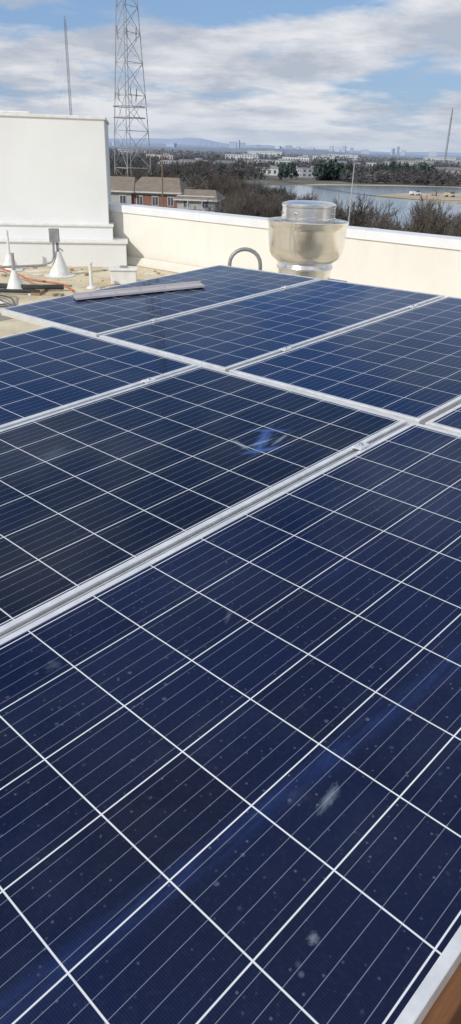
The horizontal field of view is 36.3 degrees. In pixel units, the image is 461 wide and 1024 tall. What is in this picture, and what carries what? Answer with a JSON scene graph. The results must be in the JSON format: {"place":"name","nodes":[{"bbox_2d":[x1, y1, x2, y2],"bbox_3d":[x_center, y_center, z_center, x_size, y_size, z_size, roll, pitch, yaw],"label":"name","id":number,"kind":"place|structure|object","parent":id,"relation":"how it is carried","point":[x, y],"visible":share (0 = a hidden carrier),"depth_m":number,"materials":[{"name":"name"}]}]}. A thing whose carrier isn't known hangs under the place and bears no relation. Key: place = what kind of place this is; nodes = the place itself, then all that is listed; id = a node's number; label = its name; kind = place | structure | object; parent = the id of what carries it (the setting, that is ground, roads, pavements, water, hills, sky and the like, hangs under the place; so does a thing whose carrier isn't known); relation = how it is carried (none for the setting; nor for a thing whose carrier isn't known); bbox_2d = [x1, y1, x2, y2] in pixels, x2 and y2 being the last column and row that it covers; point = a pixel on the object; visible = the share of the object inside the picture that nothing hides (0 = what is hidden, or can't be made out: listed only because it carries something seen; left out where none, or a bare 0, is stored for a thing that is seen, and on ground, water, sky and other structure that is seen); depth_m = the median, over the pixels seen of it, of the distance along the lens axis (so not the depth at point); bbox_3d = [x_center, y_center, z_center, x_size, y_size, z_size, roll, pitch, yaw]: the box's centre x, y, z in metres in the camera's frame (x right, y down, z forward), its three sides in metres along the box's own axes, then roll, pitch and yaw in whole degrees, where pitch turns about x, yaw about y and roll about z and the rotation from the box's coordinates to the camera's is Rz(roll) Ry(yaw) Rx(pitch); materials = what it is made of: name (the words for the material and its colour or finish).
{"place":"outdoors","nodes":[
{"label":"outdoors","id":0,"kind":"place"},
{"bbox_2d":[118,148,145,155],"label":"apartment building","id":1,"kind":"structure","parent":0,"point":[127,150],"depth_m":1325.66,"materials":[{"name":"paint"}]},
{"bbox_2d":[146,153,180,159],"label":"warehouse building","id":2,"kind":"structure","parent":0,"point":[171,155],"depth_m":885.27,"materials":[{"name":"paint"}]},
{"bbox_2d":[110,176,224,211],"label":"brick apartment building","id":3,"kind":"structure","parent":0,"point":[178,193],"depth_m":139.39,"materials":[{"name":"brown"}]},
{"bbox_2d":[179,158,210,162],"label":"warehouse building","id":4,"kind":"structure","parent":0,"point":[185,160],"depth_m":622.02,"materials":[{"name":"paint"}]},
{"bbox_2d":[213,160,240,167],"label":"warehouse building","id":5,"kind":"structure","parent":0,"point":[227,162],"depth_m":571.07,"materials":[{"name":"paint"}]},
{"bbox_2d":[0,0,460,152],"label":"sky","id":6,"kind":"structure","parent":0,"point":[372,75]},
{"bbox_2d":[225,153,258,161],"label":"apartment building","id":7,"kind":"structure","parent":0,"point":[248,156],"depth_m":1060.16,"materials":[{"name":"paint"}]},
{"bbox_2d":[245,159,270,163],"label":"warehouse building","id":8,"kind":"structure","parent":0,"point":[262,160],"depth_m":763.44,"materials":[{"name":"paint"}]},
{"bbox_2d":[247,150,284,158],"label":"apartment building","id":9,"kind":"structure","parent":0,"point":[269,152],"depth_m":1766.45,"materials":[{"name":"paint"}]},
{"bbox_2d":[254,159,298,164],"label":"warehouse building","id":10,"kind":"structure","parent":0,"point":[284,160],"depth_m":795.73,"materials":[{"name":"paint"}]},
{"bbox_2d":[109,146,460,159],"bbox_3d":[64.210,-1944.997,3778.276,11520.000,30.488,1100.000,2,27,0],"label":"hills","id":11,"kind":"structure","parent":0,"point":[302,152],"depth_m":3596.48,"materials":[{"name":"soil"},{"name":"foliage"},{"name":"grass"}]},
{"bbox_2d":[109,138,460,155],"bbox_3d":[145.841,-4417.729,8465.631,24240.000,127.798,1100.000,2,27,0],"label":"hills","id":12,"kind":"structure","parent":0,"point":[192,141],"depth_m":8310.94,"materials":[{"name":"tree foliage"},{"name":"grass"},{"name":"soil"}]},
{"bbox_2d":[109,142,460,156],"bbox_3d":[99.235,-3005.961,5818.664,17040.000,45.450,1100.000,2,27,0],"label":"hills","id":13,"kind":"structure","parent":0,"point":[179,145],"depth_m":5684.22,"materials":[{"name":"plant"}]},
{"bbox_2d":[282,156,311,161],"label":"warehouse building","id":14,"kind":"structure","parent":0,"point":[302,158],"depth_m":1017.93,"materials":[{"name":"paint"}]},
{"bbox_2d":[146,151,460,232],"bbox_3d":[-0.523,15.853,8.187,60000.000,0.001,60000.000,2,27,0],"label":"ground","id":15,"kind":"structure","parent":0,"point":[299,180],"depth_m":477.29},
{"bbox_2d":[49,16,119,168],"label":"guyed radio mast","id":16,"kind":"object","parent":15,"relation":"on","point":[66,45],"visible":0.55,"depth_m":255.09,"materials":[{"name":"metal"}]},
{"bbox_2d":[0,264,176,336],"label":"flat roof building","id":17,"kind":"structure","parent":15,"relation":"on","point":[11,327],"depth_m":10.54,"materials":[{"name":"paint"}]},
{"bbox_2d":[0,293,16,307],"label":"cable bundle","id":18,"kind":"object","parent":17,"relation":"on","point":[7,305],"visible":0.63,"depth_m":9.04,"materials":[{"name":"black rubber"}]},
{"bbox_2d":[0,230,22,271],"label":"pipe flashing","id":19,"kind":"object","parent":17,"relation":"on","point":[7,261],"visible":0.64,"depth_m":11.28,"materials":[{"name":"white plastic"}]},
{"bbox_2d":[4,253,22,288],"bbox_3d":[-3.002,-3.332,9.743,0.390,0.494,0.390,2,27,0],"label":"pipe flashing","id":20,"kind":"object","parent":17,"relation":"on","point":[14,281],"visible":0.68,"depth_m":9.73,"materials":[{"name":"white plastic"}]},
{"bbox_2d":[0,283,63,295],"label":"black pipe run","id":21,"kind":"object","parent":17,"relation":"on","point":[37,290],"visible":0.97,"depth_m":9.78,"materials":[{"name":"plastic"}]},
{"bbox_2d":[0,267,73,291],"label":"orange air hose","id":22,"kind":"object","parent":17,"relation":"on","point":[44,281],"visible":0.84,"depth_m":10.15,"materials":[{"name":"orange rubber"}]},
{"bbox_2d":[0,228,74,277],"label":"pipe flashing with junction box","id":23,"kind":"object","parent":17,"relation":"on","point":[59,268],"visible":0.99,"depth_m":10.88,"materials":[{"name":"white plastic"}]},
{"bbox_2d":[0,110,127,266],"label":"rooftop penthouse","id":24,"kind":"object","parent":17,"relation":"on","point":[54,171],"visible":0.8,"depth_m":11.66,"materials":[{"name":"white painted stucco"},{"name":"metal"}]},
{"bbox_2d":[0,265,171,304],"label":"construction debris","id":25,"kind":"object","parent":17,"relation":"on","point":[52,294],"visible":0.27,"depth_m":10.66,"materials":[{"name":"brown metal"}]},
{"bbox_2d":[87,262,95,288],"bbox_3d":[-2.009,-3.403,10.095,0.140,0.357,0.140,2,27,0],"label":"vent pipe","id":26,"kind":"object","parent":17,"relation":"on","point":[91,286],"visible":1,"depth_m":10.09,"materials":[{"name":"white plastic"}]},
{"bbox_2d":[109,265,137,284],"bbox_3d":[-1.603,-3.573,10.563,0.430,0.253,0.300,-1,27,-5],"label":"plastic storage box","id":27,"kind":"object","parent":17,"relation":"on","point":[122,274],"visible":0.95,"depth_m":10.46,"materials":[{"name":"white plastic"}]},
{"bbox_2d":[0,285,417,639],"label":"panel mounting rack","id":28,"kind":"object","parent":17,"relation":"on","point":[359,446],"visible":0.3,"depth_m":1.90,"materials":[{"name":"metal"}]},
{"bbox_2d":[0,325,198,429],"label":"solar panel","id":29,"kind":"object","parent":28,"relation":"attached to","point":[45,371],"visible":0.94,"depth_m":3.05,"materials":[{"name":"glass"}]},
{"bbox_2d":[0,265,320,336],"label":"solar panel","id":30,"kind":"object","parent":28,"relation":"attached to","point":[98,317],"visible":0.9,"depth_m":4.25,"materials":[{"name":"glass"}]},
{"bbox_2d":[73,281,204,299],"bbox_3d":[-0.573,-1.410,4.463,0.833,0.076,0.100,-8,29,-19],"label":"metal strip","id":31,"kind":"object","parent":30,"relation":"on","point":[134,290],"visible":1,"depth_m":4.45,"materials":[{"name":"metal"}]},
{"bbox_2d":[0,365,406,636],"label":"solar panel","id":32,"kind":"object","parent":28,"relation":"attached to","point":[96,492],"visible":0.95,"depth_m":2.15,"materials":[{"name":"glass"}]},
{"bbox_2d":[0,422,460,1023],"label":"solar panel","id":33,"kind":"object","parent":28,"relation":"attached to","point":[230,770],"visible":1,"depth_m":1.12,"materials":[{"name":"glass"},{"name":"silicon"},{"name":"aluminium"}]},
{"bbox_2d":[99,279,444,371],"bbox_3d":[0.299,-1.071,3.859,0.898,0.037,1.848,24,38,38],"label":"solar panel","id":34,"kind":"object","parent":28,"relation":"attached to","point":[226,337],"visible":0.85,"depth_m":3.70,"materials":[{"name":"glass"}]},
{"bbox_2d":[229,296,460,424],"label":"solar panel","id":35,"kind":"object","parent":28,"relation":"attached to","point":[405,365],"visible":0.83,"depth_m":2.99,"materials":[{"name":"glass"},{"name":"silicon"},{"name":"aluminium"}]},
{"bbox_2d":[425,404,460,434],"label":"solar panel","id":36,"kind":"object","parent":28,"relation":"attached to","point":[449,420],"visible":0.75,"depth_m":2.41,"materials":[{"name":"glass"}]},
{"bbox_2d":[228,247,261,269],"bbox_3d":[0.188,-1.826,6.390,0.446,1.100,0.098,-5,28,-12],"label":"conduit hoop","id":37,"kind":"object","parent":17,"relation":"on","point":[251,250],"visible":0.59,"depth_m":6.14,"materials":[{"name":"grey metal"}]},
{"bbox_2d":[109,202,460,297],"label":"parapet wall","id":38,"kind":"structure","parent":17,"relation":"on","point":[173,239],"depth_m":10.60,"materials":[{"name":"paint"}]},
{"bbox_2d":[267,200,348,281],"bbox_3d":[0.720,-2.280,6.914,0.775,1.440,0.775,14,30,22],"label":"rooftop exhaust fan","id":39,"kind":"object","parent":17,"relation":"on","point":[306,238],"visible":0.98,"depth_m":6.48,"materials":[{"name":"metal"}]},
{"bbox_2d":[421,963,460,1023],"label":"timber walkway","id":40,"kind":"structure","parent":17,"relation":"on","point":[445,1008],"depth_m":1.57,"materials":[{"name":"brown wood"}]},
{"bbox_2d":[113,0,151,176],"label":"lattice radio tower","id":41,"kind":"structure","parent":15,"relation":"on","point":[125,95],"depth_m":214.63,"materials":[{"name":"metal"}]},
{"bbox_2d":[127,167,147,179],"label":"bare tree","id":42,"kind":"object","parent":15,"relation":"on","point":[135,175],"visible":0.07,"depth_m":180.90,"materials":[{"name":"brown plant"}]},
{"bbox_2d":[136,169,175,178],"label":"bare tree","id":43,"kind":"object","parent":15,"relation":"on","point":[159,175],"visible":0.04,"depth_m":162.79,"materials":[{"name":"brown plant"}]},
{"bbox_2d":[156,148,167,206],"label":"utility pole","id":44,"kind":"object","parent":15,"relation":"on","point":[161,161],"visible":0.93,"depth_m":125.57,"materials":[{"name":"brown wood"}]},
{"bbox_2d":[158,153,449,200],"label":"power lines","id":45,"kind":"object","parent":44,"relation":"attached to","point":[297,183],"visible":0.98,"depth_m":133.18,"materials":[{"name":"black metal"}]},
{"bbox_2d":[158,160,183,165],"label":"warehouse building","id":46,"kind":"structure","parent":15,"relation":"on","point":[167,161],"depth_m":499.79,"materials":[{"name":"paint"}]},
{"bbox_2d":[166,143,176,146],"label":"office tower","id":47,"kind":"structure","parent":15,"relation":"on","point":[171,144],"depth_m":5397.18,"materials":[{"name":"paint"}]},
{"bbox_2d":[192,179,205,189],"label":"bare tree","id":48,"kind":"object","parent":15,"relation":"on","point":[198,185],"visible":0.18,"depth_m":205.41,"materials":[{"name":"brown plant"}]},
{"bbox_2d":[203,202,221,212],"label":"bare tree","id":49,"kind":"object","parent":15,"relation":"on","point":[208,209],"visible":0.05,"depth_m":119.64,"materials":[{"name":"brown plant"}]},
{"bbox_2d":[203,174,227,204],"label":"bare tree","id":50,"kind":"object","parent":15,"relation":"on","point":[219,186],"visible":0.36,"depth_m":172.49,"materials":[{"name":"brown plant"}]},
{"bbox_2d":[208,171,224,182],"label":"bare tree","id":51,"kind":"object","parent":15,"relation":"on","point":[219,175],"visible":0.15,"depth_m":246.32,"materials":[{"name":"brown plant"}]},
{"bbox_2d":[208,172,234,184],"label":"bare tree","id":52,"kind":"object","parent":15,"relation":"on","point":[225,181],"visible":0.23,"depth_m":226.93,"materials":[{"name":"brown plant"}]},
{"bbox_2d":[217,187,230,208],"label":"bare tree","id":53,"kind":"object","parent":15,"relation":"on","point":[222,194],"visible":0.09,"depth_m":164.75,"materials":[{"name":"brown plant"}]},
{"bbox_2d":[213,177,235,194],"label":"bare tree","id":54,"kind":"object","parent":15,"relation":"on","point":[226,187],"visible":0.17,"depth_m":179.71,"materials":[{"name":"brown plant"}]},
{"bbox_2d":[202,187,254,212],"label":"bare tree","id":55,"kind":"object","parent":15,"relation":"on","point":[232,196],"visible":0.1,"depth_m":118.93,"materials":[{"name":"brown plant"}]},
{"bbox_2d":[223,174,239,190],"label":"bare tree","id":56,"kind":"object","parent":15,"relation":"on","point":[233,183],"visible":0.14,"depth_m":187.38,"materials":[{"name":"brown plant"}]},
{"bbox_2d":[229,142,236,147],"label":"office tower","id":57,"kind":"structure","parent":15,"relation":"on","point":[232,144],"depth_m":5479.30,"materials":[{"name":"paint"}]},
{"bbox_2d":[223,190,247,213],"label":"bare tree","id":58,"kind":"object","parent":15,"relation":"on","point":[234,203],"visible":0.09,"depth_m":111.37,"materials":[{"name":"brown plant"}]},
{"bbox_2d":[228,179,250,200],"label":"bare tree","id":59,"kind":"object","parent":15,"relation":"on","point":[237,186],"visible":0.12,"depth_m":180.02,"materials":[{"name":"brown plant"}]},
{"bbox_2d":[232,172,248,189],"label":"bare tree","id":60,"kind":"object","parent":15,"relation":"on","point":[242,180],"visible":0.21,"depth_m":200.05,"materials":[{"name":"brown plant"}]},
{"bbox_2d":[219,187,263,212],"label":"bare tree","id":61,"kind":"object","parent":15,"relation":"on","point":[232,198],"visible":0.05,"depth_m":127.81,"materials":[{"name":"brown plant"}]},
{"bbox_2d":[220,190,268,216],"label":"bare tree","id":62,"kind":"object","parent":15,"relation":"on","point":[233,210],"visible":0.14,"depth_m":104.11,"materials":[{"name":"brown plant"}]},
{"bbox_2d":[235,188,268,217],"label":"bare tree","id":63,"kind":"object","parent":15,"relation":"on","point":[252,201],"visible":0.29,"depth_m":109.36,"materials":[{"name":"brown plant"}]},
{"bbox_2d":[232,177,290,202],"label":"woods","id":64,"kind":"object","parent":15,"relation":"on","point":[262,188],"visible":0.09,"depth_m":240.15,"materials":[{"name":"plant"}]},
{"bbox_2d":[249,191,274,216],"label":"bare tree","id":65,"kind":"object","parent":15,"relation":"on","point":[263,200],"visible":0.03,"depth_m":116.15,"materials":[{"name":"brown plant"}]},
{"bbox_2d":[256,165,278,175],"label":"warehouse building","id":66,"kind":"structure","parent":15,"relation":"on","point":[275,170],"depth_m":570.60,"materials":[{"name":"paint"}]},
{"bbox_2d":[250,186,288,217],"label":"bare tree","id":67,"kind":"object","parent":15,"relation":"on","point":[279,208],"visible":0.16,"depth_m":105.84,"materials":[{"name":"brown plant"}]},
{"bbox_2d":[258,192,282,216],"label":"bare tree","id":68,"kind":"object","parent":15,"relation":"on","point":[273,197],"visible":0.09,"depth_m":123.11,"materials":[{"name":"brown plant"}]},
{"bbox_2d":[264,189,291,214],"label":"bare tree","id":69,"kind":"object","parent":15,"relation":"on","point":[283,200],"visible":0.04,"depth_m":128.81,"materials":[{"name":"brown plant"}]},
{"bbox_2d":[109,152,460,189],"bbox_3d":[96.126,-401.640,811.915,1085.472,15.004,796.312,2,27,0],"label":"woods","id":70,"kind":"object","parent":15,"relation":"on","point":[366,174],"visible":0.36,"depth_m":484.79,"materials":[{"name":"plant"}]},
{"bbox_2d":[109,147,460,166],"bbox_3d":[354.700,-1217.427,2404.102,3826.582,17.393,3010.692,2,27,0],"label":"woods","id":71,"kind":"object","parent":15,"relation":"on","point":[211,154],"visible":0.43,"depth_m":1286.86,"materials":[{"name":"plant"}]},
{"bbox_2d":[277,161,298,179],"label":"pine grove","id":72,"kind":"object","parent":15,"relation":"on","point":[285,171],"visible":0.99,"depth_m":498.80,"materials":[{"name":"green plant"}]},
{"bbox_2d":[285,188,296,199],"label":"bare tree","id":73,"kind":"object","parent":15,"relation":"on","point":[292,196],"visible":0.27,"depth_m":205.22,"materials":[{"name":"brown plant"}]},
{"bbox_2d":[283,193,312,200],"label":"bare tree","id":74,"kind":"object","parent":15,"relation":"on","point":[299,197],"visible":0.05,"depth_m":155.00,"materials":[{"name":"brown plant"}]},
{"bbox_2d":[305,190,324,200],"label":"bare tree","id":75,"kind":"object","parent":15,"relation":"on","point":[314,197],"visible":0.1,"depth_m":153.06,"materials":[{"name":"brown plant"}]},
{"bbox_2d":[312,159,334,180],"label":"pine grove","id":76,"kind":"object","parent":15,"relation":"on","point":[323,170],"visible":0.98,"depth_m":498.31,"materials":[{"name":"green plant"}]},
{"bbox_2d":[326,159,344,180],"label":"pine grove","id":77,"kind":"object","parent":15,"relation":"on","point":[338,166],"visible":0.64,"depth_m":504.49,"materials":[{"name":"green plant"}]},
{"bbox_2d":[340,162,357,181],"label":"pine grove","id":78,"kind":"object","parent":15,"relation":"on","point":[351,167],"visible":0.28,"depth_m":492.63,"materials":[{"name":"green plant"}]},
{"bbox_2d":[328,191,378,227],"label":"bare tree","id":79,"kind":"object","parent":15,"relation":"on","point":[344,217],"visible":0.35,"depth_m":100.97,"materials":[{"name":"brown plant"}]},
{"bbox_2d":[348,163,360,225],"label":"parking lot light pole","id":80,"kind":"object","parent":15,"relation":"on","point":[351,191],"visible":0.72,"depth_m":72.68,"materials":[{"name":"grey metal"}]},
{"bbox_2d":[361,149,368,153],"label":"office tower","id":81,"kind":"structure","parent":15,"relation":"on","point":[365,151],"depth_m":5489.35,"materials":[{"name":"paint"}]},
{"bbox_2d":[337,195,406,227],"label":"bare tree","id":82,"kind":"object","parent":15,"relation":"on","point":[356,205],"visible":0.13,"depth_m":109.66,"materials":[{"name":"brown plant"}]},
{"bbox_2d":[353,201,398,230],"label":"bare tree","id":83,"kind":"object","parent":15,"relation":"on","point":[388,221],"visible":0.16,"depth_m":97.05,"materials":[{"name":"brown plant"}]},
{"bbox_2d":[373,161,391,181],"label":"pine grove","id":84,"kind":"object","parent":15,"relation":"on","point":[378,166],"visible":0.17,"depth_m":514.44,"materials":[{"name":"green plant"}]},
{"bbox_2d":[388,161,411,180],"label":"pine grove","id":85,"kind":"object","parent":15,"relation":"on","point":[394,166],"visible":0.34,"depth_m":522.57,"materials":[{"name":"green plant"}]},
{"bbox_2d":[374,195,458,236],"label":"bare tree","id":86,"kind":"object","parent":15,"relation":"on","point":[421,220],"visible":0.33,"depth_m":99.93,"materials":[{"name":"brown plant"}]},
{"bbox_2d":[410,161,426,170],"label":"pine grove","id":87,"kind":"object","parent":15,"relation":"on","point":[420,166],"visible":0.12,"depth_m":530.40,"materials":[{"name":"green plant"}]},
{"bbox_2d":[399,200,457,236],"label":"bare tree","id":88,"kind":"object","parent":15,"relation":"on","point":[440,208],"visible":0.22,"depth_m":105.82,"materials":[{"name":"brown plant"}]},
{"bbox_2d":[421,164,435,181],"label":"pine grove","id":89,"kind":"object","parent":15,"relation":"on","point":[426,167],"visible":0.25,"depth_m":501.77,"materials":[{"name":"green plant"}]},
{"bbox_2d":[428,151,436,156],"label":"office tower","id":90,"kind":"structure","parent":15,"relation":"on","point":[433,153],"depth_m":5488.82,"materials":[{"name":"paint"}]},
{"bbox_2d":[409,195,457,234],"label":"bare tree","id":91,"kind":"object","parent":15,"relation":"on","point":[431,208],"visible":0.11,"depth_m":115.41,"materials":[{"name":"brown plant"}]},
{"bbox_2d":[443,108,452,162],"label":"radio mast","id":92,"kind":"object","parent":15,"relation":"on","point":[445,156],"visible":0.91,"depth_m":1318.21,"materials":[{"name":"metal"}]},
{"bbox_2d":[440,214,460,236],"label":"bare tree","id":93,"kind":"object","parent":15,"relation":"on","point":[457,230],"visible":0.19,"depth_m":102.62,"materials":[{"name":"brown plant"}]},
{"bbox_2d":[446,213,460,234],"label":"bare tree","id":94,"kind":"object","parent":15,"relation":"on","point":[458,219],"visible":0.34,"depth_m":156.04,"materials":[{"name":"brown plant"}]},
{"bbox_2d":[297,166,317,177],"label":"warehouse building","id":95,"kind":"structure","parent":0,"point":[304,172],"depth_m":552.64,"materials":[{"name":"paint"}]},
{"bbox_2d":[303,155,339,160],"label":"apartment building","id":96,"kind":"structure","parent":0,"point":[322,156],"depth_m":1239.08,"materials":[{"name":"paint"}]},
{"bbox_2d":[328,154,361,161],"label":"apartment building","id":97,"kind":"structure","parent":0,"point":[354,156],"depth_m":1589.06,"materials":[{"name":"paint"}]},
{"bbox_2d":[265,185,460,229],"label":"river","id":98,"kind":"structure","parent":0,"point":[328,195],"depth_m":327.50,"materials":[{"name":"blue liquid"}]},
{"bbox_2d":[306,184,460,187],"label":"river bank","id":99,"kind":"structure","parent":0,"point":[377,185],"depth_m":448.43,"materials":[{"name":"beige sand"}]},
{"bbox_2d":[366,161,401,165],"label":"warehouse building","id":100,"kind":"structure","parent":0,"point":[370,163],"depth_m":867.75,"materials":[{"name":"paint"}]},
{"bbox_2d":[398,160,433,166],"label":"apartment building","id":101,"kind":"structure","parent":0,"point":[411,162],"depth_m":1105.06,"materials":[{"name":"paint"}]},
{"bbox_2d":[376,193,460,202],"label":"sand spit","id":102,"kind":"structure","parent":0,"point":[456,198],"depth_m":330.58,"materials":[{"name":"beige sand"}]},
{"bbox_2d":[409,190,420,194],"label":"pickup truck","id":103,"kind":"object","parent":102,"relation":"on","point":[417,192],"visible":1,"depth_m":339.83,"materials":[{"name":"paint"}]},
{"bbox_2d":[444,192,455,196],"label":"pickup truck","id":104,"kind":"object","parent":102,"relation":"on","point":[452,194],"visible":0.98,"depth_m":337.13,"materials":[{"name":"paint"}]},
{"bbox_2d":[424,156,455,163],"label":"apartment building","id":105,"kind":"structure","parent":0,"point":[438,158],"depth_m":1855.60,"materials":[{"name":"paint"}]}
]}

